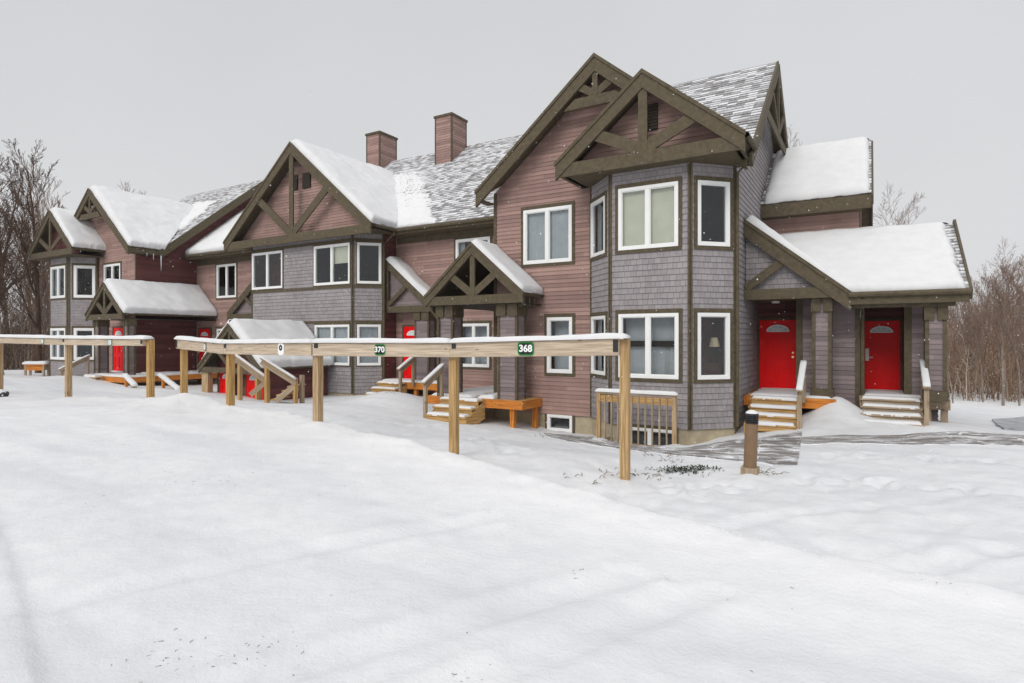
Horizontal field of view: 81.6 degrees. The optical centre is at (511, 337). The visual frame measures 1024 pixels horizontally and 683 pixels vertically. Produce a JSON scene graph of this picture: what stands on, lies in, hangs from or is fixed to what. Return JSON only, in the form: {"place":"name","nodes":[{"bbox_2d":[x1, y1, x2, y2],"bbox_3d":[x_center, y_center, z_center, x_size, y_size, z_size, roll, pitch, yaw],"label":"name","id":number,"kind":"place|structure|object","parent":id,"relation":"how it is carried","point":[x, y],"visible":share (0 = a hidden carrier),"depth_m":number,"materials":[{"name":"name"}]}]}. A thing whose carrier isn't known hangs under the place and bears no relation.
{"place":"outdoors","nodes":[
{"label":"outdoors","id":0,"kind":"place"},
{"bbox_2d":[0,350,1023,682],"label":"snowy ground","id":1,"kind":"structure","parent":0,"point":[434,562],"depth_m":4.57,"materials":[{"name":"white snow"}]},
{"bbox_2d":[0,389,8,396],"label":"boulder","id":2,"kind":"object","parent":1,"relation":"on","point":[4,393],"visible":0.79,"depth_m":17.36,"materials":[{"name":"stone"}]},
{"bbox_2d":[0,222,20,333],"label":"bare tree","id":3,"kind":"object","parent":1,"relation":"on","point":[3,323],"visible":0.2,"depth_m":37.05,"materials":[{"name":"brown plant"}]},
{"bbox_2d":[0,202,24,344],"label":"bare tree","id":4,"kind":"object","parent":1,"relation":"on","point":[6,274],"visible":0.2,"depth_m":50.28,"materials":[{"name":"brown plant"}]},
{"bbox_2d":[0,155,38,374],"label":"bare tree","id":5,"kind":"object","parent":1,"relation":"on","point":[6,257],"visible":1,"depth_m":30.05,"materials":[{"name":"brown plant"}]},
{"bbox_2d":[0,271,48,369],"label":"grey brown thicket","id":6,"kind":"object","parent":1,"relation":"on","point":[12,355],"visible":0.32,"depth_m":38.92,"materials":[{"name":"plant"}]},
{"bbox_2d":[0,153,48,298],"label":"bare tree","id":7,"kind":"object","parent":1,"relation":"on","point":[6,210],"visible":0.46,"depth_m":34.73,"materials":[{"name":"brown plant"}]},
{"bbox_2d":[3,200,48,358],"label":"bare tree","id":8,"kind":"object","parent":1,"relation":"on","point":[27,292],"visible":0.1,"depth_m":47.01,"materials":[{"name":"brown plant"}]},
{"bbox_2d":[11,182,48,313],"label":"bare tree","id":9,"kind":"object","parent":1,"relation":"on","point":[31,231],"visible":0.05,"depth_m":43.26,"materials":[{"name":"brown plant"}]},
{"bbox_2d":[14,196,48,348],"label":"bare tree","id":10,"kind":"object","parent":1,"relation":"on","point":[30,278],"visible":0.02,"depth_m":54.15,"materials":[{"name":"brown plant"}]},
{"bbox_2d":[4,151,59,369],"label":"bare tree","id":11,"kind":"object","parent":1,"relation":"on","point":[39,217],"visible":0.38,"depth_m":40.05,"materials":[{"name":"brown plant"}]},
{"bbox_2d":[0,138,64,372],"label":"bare tree","id":12,"kind":"object","parent":1,"relation":"on","point":[25,247],"visible":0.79,"depth_m":33.08,"materials":[{"name":"brown plant"}]},
{"bbox_2d":[22,361,48,375],"bbox_3d":[-24.831,1.789,31.001,1.212,1.195,0.464,0,0,0],"label":"bench","id":13,"kind":"object","parent":1,"relation":"on","point":[30,366],"visible":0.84,"depth_m":30.82,"materials":[{"name":"orange wood"}]},
{"bbox_2d":[4,179,70,366],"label":"bare tree","id":14,"kind":"object","parent":1,"relation":"on","point":[42,205],"visible":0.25,"depth_m":40.19,"materials":[{"name":"brown plant"}]},
{"bbox_2d":[35,186,64,303],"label":"bare tree","id":15,"kind":"object","parent":1,"relation":"on","point":[47,209],"visible":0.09,"depth_m":45.06,"materials":[{"name":"brown plant"}]},
{"bbox_2d":[0,334,154,397],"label":"rail fence","id":16,"kind":"object","parent":1,"relation":"on","point":[68,341],"visible":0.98,"depth_m":15.70,"materials":[{"name":"beige wood"}]},
{"bbox_2d":[58,354,103,380],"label":"entry steps","id":17,"kind":"structure","parent":1,"relation":"on","point":[82,360],"depth_m":27.14,"materials":[{"name":"beige wood"}]},
{"bbox_2d":[122,373,137,387],"bbox_3d":[-15.208,2.133,23.598,0.209,1.361,2.628,0,0,-40],"label":"hand rail","id":18,"kind":"object","parent":1,"relation":"on","point":[129,380],"visible":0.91,"depth_m":23.46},
{"bbox_2d":[120,180,147,195],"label":"bare tree","id":19,"kind":"object","parent":1,"relation":"on","point":[125,188],"visible":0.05,"depth_m":62.63,"materials":[{"name":"grey plant"}]},
{"bbox_2d":[27,179,263,382],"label":"townhouse","id":20,"kind":"structure","parent":1,"relation":"on","point":[155,291],"depth_m":29.59,"materials":[{"name":"brown wood"}]},
{"bbox_2d":[50,263,65,299],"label":"window","id":21,"kind":"structure","parent":20,"relation":"in","point":[57,272],"depth_m":30.49,"materials":[{"name":"white plastic"}]},
{"bbox_2d":[50,326,65,361],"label":"window","id":22,"kind":"structure","parent":20,"relation":"in","point":[57,352],"depth_m":30.43,"materials":[{"name":"white plastic"}]},
{"bbox_2d":[72,326,93,361],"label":"window","id":23,"kind":"structure","parent":20,"relation":"in","point":[78,351],"depth_m":29.96,"materials":[{"name":"glass"}]},
{"bbox_2d":[72,263,96,299],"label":"window","id":24,"kind":"structure","parent":20,"relation":"in","point":[84,274],"depth_m":29.98,"materials":[{"name":"white plastic"}]},
{"bbox_2d":[103,261,121,280],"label":"window","id":25,"kind":"structure","parent":20,"relation":"in","point":[113,270],"depth_m":29.65,"materials":[{"name":"white plastic"}]},
{"bbox_2d":[111,326,122,371],"bbox_3d":[-19.239,0.542,28.993,1.140,2.225,0.164,0,0,31],"label":"door","id":26,"kind":"structure","parent":20,"relation":"in","point":[117,351],"depth_m":29.05,"materials":[{"name":"red paint"}]},
{"bbox_2d":[197,328,211,369],"bbox_3d":[-15.721,0.562,30.316,1.100,2.185,0.164,0,0,31],"label":"door","id":27,"kind":"structure","parent":20,"relation":"in","point":[202,332],"depth_m":30.38,"materials":[{"name":"red paint"}]},
{"bbox_2d":[157,373,179,389],"bbox_3d":[-14.004,2.230,24.199,0.206,1.410,4.602,0,0,-38],"label":"hand rail","id":28,"kind":"object","parent":1,"relation":"on","point":[169,382],"visible":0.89,"depth_m":24.17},
{"bbox_2d":[197,318,333,399],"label":"entry shed","id":29,"kind":"structure","parent":1,"relation":"on","point":[295,366],"depth_m":22.01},
{"bbox_2d":[219,373,235,394],"bbox_3d":[-10.693,2.140,22.300,0.990,2.020,0.098,0,0,31],"label":"door","id":30,"kind":"structure","parent":29,"relation":"in","point":[222,376],"depth_m":22.41,"materials":[{"name":"red paint"}]},
{"bbox_2d":[245,374,263,399],"bbox_3d":[-9.276,2.143,21.406,1.140,2.025,0.164,0,0,31],"label":"door","id":31,"kind":"structure","parent":29,"relation":"in","point":[249,379],"depth_m":21.58,"materials":[{"name":"red paint"}]},
{"bbox_2d":[235,354,305,403],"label":"entry steps","id":32,"kind":"structure","parent":1,"relation":"on","point":[242,363],"depth_m":19.10,"materials":[{"name":"beige wood"}]},
{"bbox_2d":[182,112,544,428],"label":"townhouse","id":33,"kind":"structure","parent":1,"relation":"on","point":[318,197],"depth_m":23.31,"materials":[{"name":"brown wood"}]},
{"bbox_2d":[216,327,222,336],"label":"window","id":34,"kind":"structure","parent":33,"relation":"in","point":[218,329],"depth_m":29.78,"materials":[{"name":"white plastic"}]},
{"bbox_2d":[216,262,237,299],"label":"window","id":35,"kind":"structure","parent":33,"relation":"in","point":[226,285],"depth_m":29.80,"materials":[{"name":"white plastic"}]},
{"bbox_2d":[251,249,283,290],"bbox_3d":[-10.282,-2.900,25.738,2.118,1.700,0.845,0,0,31],"label":"window","id":36,"kind":"structure","parent":33,"relation":"in","point":[267,268],"depth_m":26.11,"materials":[{"name":"white plastic"}]},
{"bbox_2d":[314,323,350,366],"bbox_3d":[-6.887,0.260,23.690,2.053,1.700,0.845,0,0,31],"label":"window","id":37,"kind":"structure","parent":33,"relation":"in","point":[321,330],"depth_m":23.32,"materials":[{"name":"white plastic"}]},
{"bbox_2d":[313,240,361,286],"bbox_3d":[-6.900,-2.900,23.698,2.116,1.700,0.845,0,0,31],"label":"window","id":38,"kind":"structure","parent":33,"relation":"in","point":[331,261],"depth_m":23.80,"materials":[{"name":"white plastic"}]},
{"bbox_2d":[356,241,381,284],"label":"window","id":39,"kind":"structure","parent":33,"relation":"in","point":[371,250],"depth_m":23.37,"materials":[{"name":"white plastic"}]},
{"bbox_2d":[356,323,381,366],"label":"window","id":40,"kind":"structure","parent":33,"relation":"in","point":[363,330],"depth_m":22.99,"materials":[{"name":"white plastic"}]},
{"bbox_2d":[402,325,413,378],"bbox_3d":[-3.867,0.565,23.192,1.040,2.170,0.118,0,0,31],"label":"door","id":41,"kind":"structure","parent":33,"relation":"in","point":[407,332],"depth_m":23.29,"materials":[{"name":"red paint"}]},
{"bbox_2d":[454,234,491,259],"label":"window","id":42,"kind":"structure","parent":33,"relation":"in","point":[460,244],"depth_m":22.07,"materials":[{"name":"white plastic"}]},
{"bbox_2d":[463,320,491,369],"bbox_3d":[-1.179,0.255,22.115,1.560,1.780,0.945,0,0,31],"label":"window","id":43,"kind":"structure","parent":33,"relation":"in","point":[482,328],"depth_m":21.83,"materials":[{"name":"white plastic"}]},
{"bbox_2d":[365,357,414,394],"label":"entry steps","id":44,"kind":"structure","parent":1,"relation":"on","point":[394,386],"depth_m":21.75,"materials":[{"name":"beige wood"}]},
{"bbox_2d":[174,333,630,480],"bbox_3d":[-3.367,1.167,11.005,11.239,2.484,1.194,0,0,31],"label":"rail fence","id":45,"kind":"object","parent":1,"relation":"on","point":[595,344],"visible":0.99,"depth_m":9.75,"materials":[{"name":"beige wood"}]},
{"bbox_2d":[421,363,484,424],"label":"entry steps","id":46,"kind":"structure","parent":1,"relation":"on","point":[467,407],"depth_m":16.43,"materials":[{"name":"beige wood"}]},
{"bbox_2d":[595,388,678,446],"bbox_3d":[3.023,2.001,13.926,1.936,1.637,0.888,0,0,31],"label":"guard rail","id":47,"kind":"object","parent":1,"relation":"on","point":[602,394],"visible":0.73,"depth_m":13.52,"materials":[{"name":"beige wood"}]},
{"bbox_2d":[543,431,801,465],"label":"plank path","id":48,"kind":"structure","parent":1,"relation":"on","point":[782,450],"depth_m":11.47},
{"bbox_2d":[650,464,719,474],"bbox_3d":[2.685,2.050,9.330,1.233,0.140,0.539,0,0,-2],"label":"ground cover","id":49,"kind":"object","parent":1,"relation":"on","point":[673,467],"visible":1,"depth_m":9.28,"materials":[{"name":"brown plant"}]},
{"bbox_2d":[474,53,972,444],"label":"townhouse","id":50,"kind":"structure","parent":1,"relation":"on","point":[665,219],"depth_m":14.77,"materials":[{"name":"grey wood"}]},
{"bbox_2d":[521,200,574,267],"bbox_3d":[1.025,-2.910,16.822,1.711,1.750,0.157,0,0,31],"label":"window","id":51,"kind":"structure","parent":50,"relation":"in","point":[555,222],"depth_m":16.79,"materials":[{"name":"white plastic"}]},
{"bbox_2d":[544,313,574,376],"bbox_3d":[1.562,0.190,16.958,0.955,1.750,0.945,0,0,31],"label":"window","id":52,"kind":"structure","parent":50,"relation":"in","point":[558,324],"depth_m":16.74,"materials":[{"name":"white plastic"}]},
{"bbox_2d":[545,414,574,432],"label":"window","id":53,"kind":"structure","parent":50,"relation":"in","point":[551,419],"depth_m":16.66,"materials":[{"name":"white plastic"}]},
{"bbox_2d":[590,191,606,260],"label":"window","id":54,"kind":"structure","parent":50,"relation":"in","point":[600,202],"depth_m":15.86,"materials":[{"name":"white plastic"}]},
{"bbox_2d":[590,311,607,378],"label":"window","id":55,"kind":"structure","parent":50,"relation":"in","point":[601,318],"depth_m":15.85,"materials":[{"name":"white plastic"}]},
{"bbox_2d":[615,176,681,253],"bbox_3d":[3.294,-2.930,14.336,1.650,1.710,0.145,0,0,31],"label":"window","id":56,"kind":"structure","parent":50,"relation":"in","point":[648,214],"depth_m":14.30,"materials":[{"name":"beige glass"}]},
{"bbox_2d":[615,308,682,382],"bbox_3d":[3.404,0.180,14.504,1.654,1.750,0.545,0,0,31],"label":"window","id":57,"kind":"structure","parent":50,"relation":"in","point":[652,332],"depth_m":14.47,"materials":[{"name":"grey glass"}]},
{"bbox_2d":[630,424,677,444],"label":"window","id":58,"kind":"structure","parent":50,"relation":"in","point":[634,426],"depth_m":14.22,"materials":[{"name":"white plastic"}]},
{"bbox_2d":[694,175,732,249],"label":"window","id":59,"kind":"structure","parent":50,"relation":"in","point":[713,196],"depth_m":14.02,"materials":[{"name":"glass"}]},
{"bbox_2d":[694,308,732,382],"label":"window","id":60,"kind":"structure","parent":50,"relation":"in","point":[713,343],"depth_m":14.03,"materials":[{"name":"glass"}]},
{"bbox_2d":[757,317,795,389],"bbox_3d":[7.412,0.457,16.536,1.090,2.055,0.164,0,0,31],"label":"door","id":61,"kind":"structure","parent":50,"relation":"in","point":[776,337],"depth_m":16.56,"materials":[{"name":"red paint"}]},
{"bbox_2d":[865,318,902,389],"bbox_3d":[9.751,0.452,15.651,0.970,1.945,0.164,0,0,31],"label":"door","id":62,"kind":"structure","parent":50,"relation":"in","point":[883,351],"depth_m":15.64,"materials":[{"name":"red paint"}]},
{"bbox_2d":[740,410,759,474],"bbox_3d":[3.494,1.604,8.699,0.235,1.095,0.230,0,0,31],"label":"bollard light","id":63,"kind":"object","parent":1,"relation":"on","point":[749,466],"visible":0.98,"depth_m":8.62,"materials":[{"name":"brown wood"}]},
{"bbox_2d":[744,360,806,433],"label":"entry steps","id":64,"kind":"structure","parent":1,"relation":"on","point":[776,413],"depth_m":13.91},
{"bbox_2d":[787,126,801,147],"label":"bare tree","id":65,"kind":"object","parent":1,"relation":"on","point":[793,138],"visible":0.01,"depth_m":48.41,"materials":[{"name":"grey plant"}]},
{"bbox_2d":[860,359,930,426],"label":"entry steps","id":66,"kind":"structure","parent":1,"relation":"on","point":[898,410],"depth_m":13.37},
{"bbox_2d":[873,180,926,224],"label":"bare tree","id":67,"kind":"object","parent":1,"relation":"on","point":[908,207],"visible":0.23,"depth_m":46.54,"materials":[{"name":"grey plant"}]},
{"bbox_2d":[797,431,1023,445],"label":"plank path","id":68,"kind":"structure","parent":1,"relation":"on","point":[943,438],"depth_m":11.86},
{"bbox_2d":[948,302,961,337],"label":"bare tree","id":69,"kind":"object","parent":1,"relation":"on","point":[955,317],"visible":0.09,"depth_m":47.80,"materials":[{"name":"brown plant"}]},
{"bbox_2d":[947,305,965,383],"bbox_3d":[28.580,0.540,38.194,1.609,5.951,1.568,0,0,6],"label":"bare tree","id":70,"kind":"object","parent":1,"relation":"on","point":[953,312],"visible":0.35,"depth_m":38.31,"materials":[{"name":"brown plant"}]},
{"bbox_2d":[947,310,977,402],"bbox_3d":[19.912,0.807,27.109,2.406,4.620,1.568,0,0,37],"label":"bare tree","id":71,"kind":"object","parent":1,"relation":"on","point":[953,356],"visible":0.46,"depth_m":27.01,"materials":[{"name":"brown plant"}]},
{"bbox_2d":[947,302,981,372],"bbox_3d":[27.505,0.476,35.878,1.636,6.051,1.594,0,0,17],"label":"bare tree","id":72,"kind":"object","parent":1,"relation":"on","point":[964,337],"visible":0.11,"depth_m":36.01,"materials":[{"name":"brown plant"}]},
{"bbox_2d":[947,302,983,399],"bbox_3d":[22.684,0.443,29.845,1.552,5.742,1.513,0,0,11],"label":"bare tree","id":73,"kind":"object","parent":1,"relation":"on","point":[967,326],"visible":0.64,"depth_m":29.89,"materials":[{"name":"brown plant"}]},
{"bbox_2d":[949,302,982,346],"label":"bare tree","id":74,"kind":"object","parent":1,"relation":"on","point":[960,313],"visible":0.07,"depth_m":51.89,"materials":[{"name":"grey plant"}]},
{"bbox_2d":[953,291,988,401],"bbox_3d":[22.433,0.167,28.907,1.658,6.294,1.702,0,0,6],"label":"bare tree","id":75,"kind":"object","parent":1,"relation":"on","point":[978,351],"visible":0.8,"depth_m":28.64,"materials":[{"name":"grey plant"}]},
{"bbox_2d":[949,301,996,349],"bbox_3d":[30.486,-0.712,39.431,3.333,8.829,3.334,0,0,-6],"label":"bare tree","id":76,"kind":"object","parent":1,"relation":"on","point":[963,317],"visible":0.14,"depth_m":39.69,"materials":[{"name":"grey plant"}]},
{"bbox_2d":[948,295,1003,393],"bbox_3d":[26.453,0.338,33.975,3.218,6.180,2.098,0,0,-1],"label":"bare tree","id":77,"kind":"object","parent":1,"relation":"on","point":[960,336],"visible":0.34,"depth_m":34.02,"materials":[{"name":"brown plant"}]},
{"bbox_2d":[958,277,1001,352],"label":"bare tree","id":78,"kind":"object","parent":1,"relation":"on","point":[989,301],"visible":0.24,"depth_m":42.40,"materials":[{"name":"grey plant"}]},
{"bbox_2d":[971,290,992,335],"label":"bare tree","id":79,"kind":"object","parent":1,"relation":"on","point":[986,307],"visible":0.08,"depth_m":45.45,"materials":[{"name":"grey plant"}]},
{"bbox_2d":[947,293,1023,401],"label":"brown thicket","id":80,"kind":"object","parent":1,"relation":"on","point":[992,378],"visible":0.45,"depth_m":30.89,"materials":[{"name":"brown plant"}]},
{"bbox_2d":[972,269,1000,341],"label":"bare tree","id":81,"kind":"object","parent":1,"relation":"on","point":[987,292],"visible":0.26,"depth_m":56.26,"materials":[{"name":"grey plant"}]},
{"bbox_2d":[970,263,1015,342],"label":"bare tree","id":82,"kind":"object","parent":1,"relation":"on","point":[982,293],"visible":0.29,"depth_m":47.77,"materials":[{"name":"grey plant"}]},
{"bbox_2d":[969,293,1016,371],"bbox_3d":[31.167,0.307,37.982,3.390,6.510,2.210,0,0,8],"label":"bare tree","id":83,"kind":"object","parent":1,"relation":"on","point":[1005,331],"visible":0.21,"depth_m":37.76,"materials":[{"name":"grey plant"}]},
{"bbox_2d":[966,237,1023,405],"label":"bare tree","id":84,"kind":"object","parent":1,"relation":"on","point":[1001,346],"visible":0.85,"depth_m":27.22,"materials":[{"name":"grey plant"}]},
{"bbox_2d":[966,267,1023,375],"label":"bare tree","id":85,"kind":"object","parent":1,"relation":"on","point":[1001,306],"visible":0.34,"depth_m":38.50,"materials":[{"name":"brown plant"}]},
{"bbox_2d":[976,270,1015,338],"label":"bare tree","id":86,"kind":"object","parent":1,"relation":"on","point":[990,290],"visible":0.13,"depth_m":59.36,"materials":[{"name":"brown plant"}]},
{"bbox_2d":[973,264,1022,339],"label":"bare tree","id":87,"kind":"object","parent":1,"relation":"on","point":[1005,287],"visible":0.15,"depth_m":50.78,"materials":[{"name":"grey plant"}]},
{"bbox_2d":[980,254,1023,366],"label":"bare tree","id":88,"kind":"object","parent":1,"relation":"on","point":[1009,294],"visible":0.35,"depth_m":44.63,"materials":[{"name":"brown plant"}]},
{"bbox_2d":[981,259,1023,405],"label":"bare tree","id":89,"kind":"object","parent":1,"relation":"on","point":[1014,351],"visible":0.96,"depth_m":26.91,"materials":[{"name":"brown plant"}]},
{"bbox_2d":[992,416,1023,430],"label":"paved patch","id":90,"kind":"object","parent":1,"relation":"on","point":[1015,424],"visible":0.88,"depth_m":15.85,"materials":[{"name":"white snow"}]},
{"bbox_2d":[993,288,1023,393],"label":"bare tree","id":91,"kind":"object","parent":1,"relation":"on","point":[1017,330],"visible":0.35,"depth_m":33.94,"materials":[{"name":"brown plant"}]},
{"bbox_2d":[1007,334,1023,382],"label":"bare tree","id":92,"kind":"object","parent":1,"relation":"on","point":[1022,352],"visible":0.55,"depth_m":30.17,"materials":[{"name":"brown plant"}]},
{"bbox_2d":[1011,254,1023,328],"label":"bare tree","id":93,"kind":"object","parent":1,"relation":"on","point":[1019,294],"visible":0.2,"depth_m":52.85,"materials":[{"name":"brown plant"}]},
{"bbox_2d":[1012,277,1023,313],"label":"bare tree","id":94,"kind":"object","parent":1,"relation":"on","point":[1018,292],"visible":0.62,"depth_m":37.07,"materials":[{"name":"brown plant"}]},
{"bbox_2d":[0,0,1023,349],"label":"sky","id":95,"kind":"structure","parent":0,"point":[146,58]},
{"bbox_2d":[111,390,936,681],"bbox_3d":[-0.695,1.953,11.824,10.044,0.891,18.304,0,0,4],"label":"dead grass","id":96,"kind":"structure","parent":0,"point":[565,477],"depth_m":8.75,"materials":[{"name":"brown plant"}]}
]}

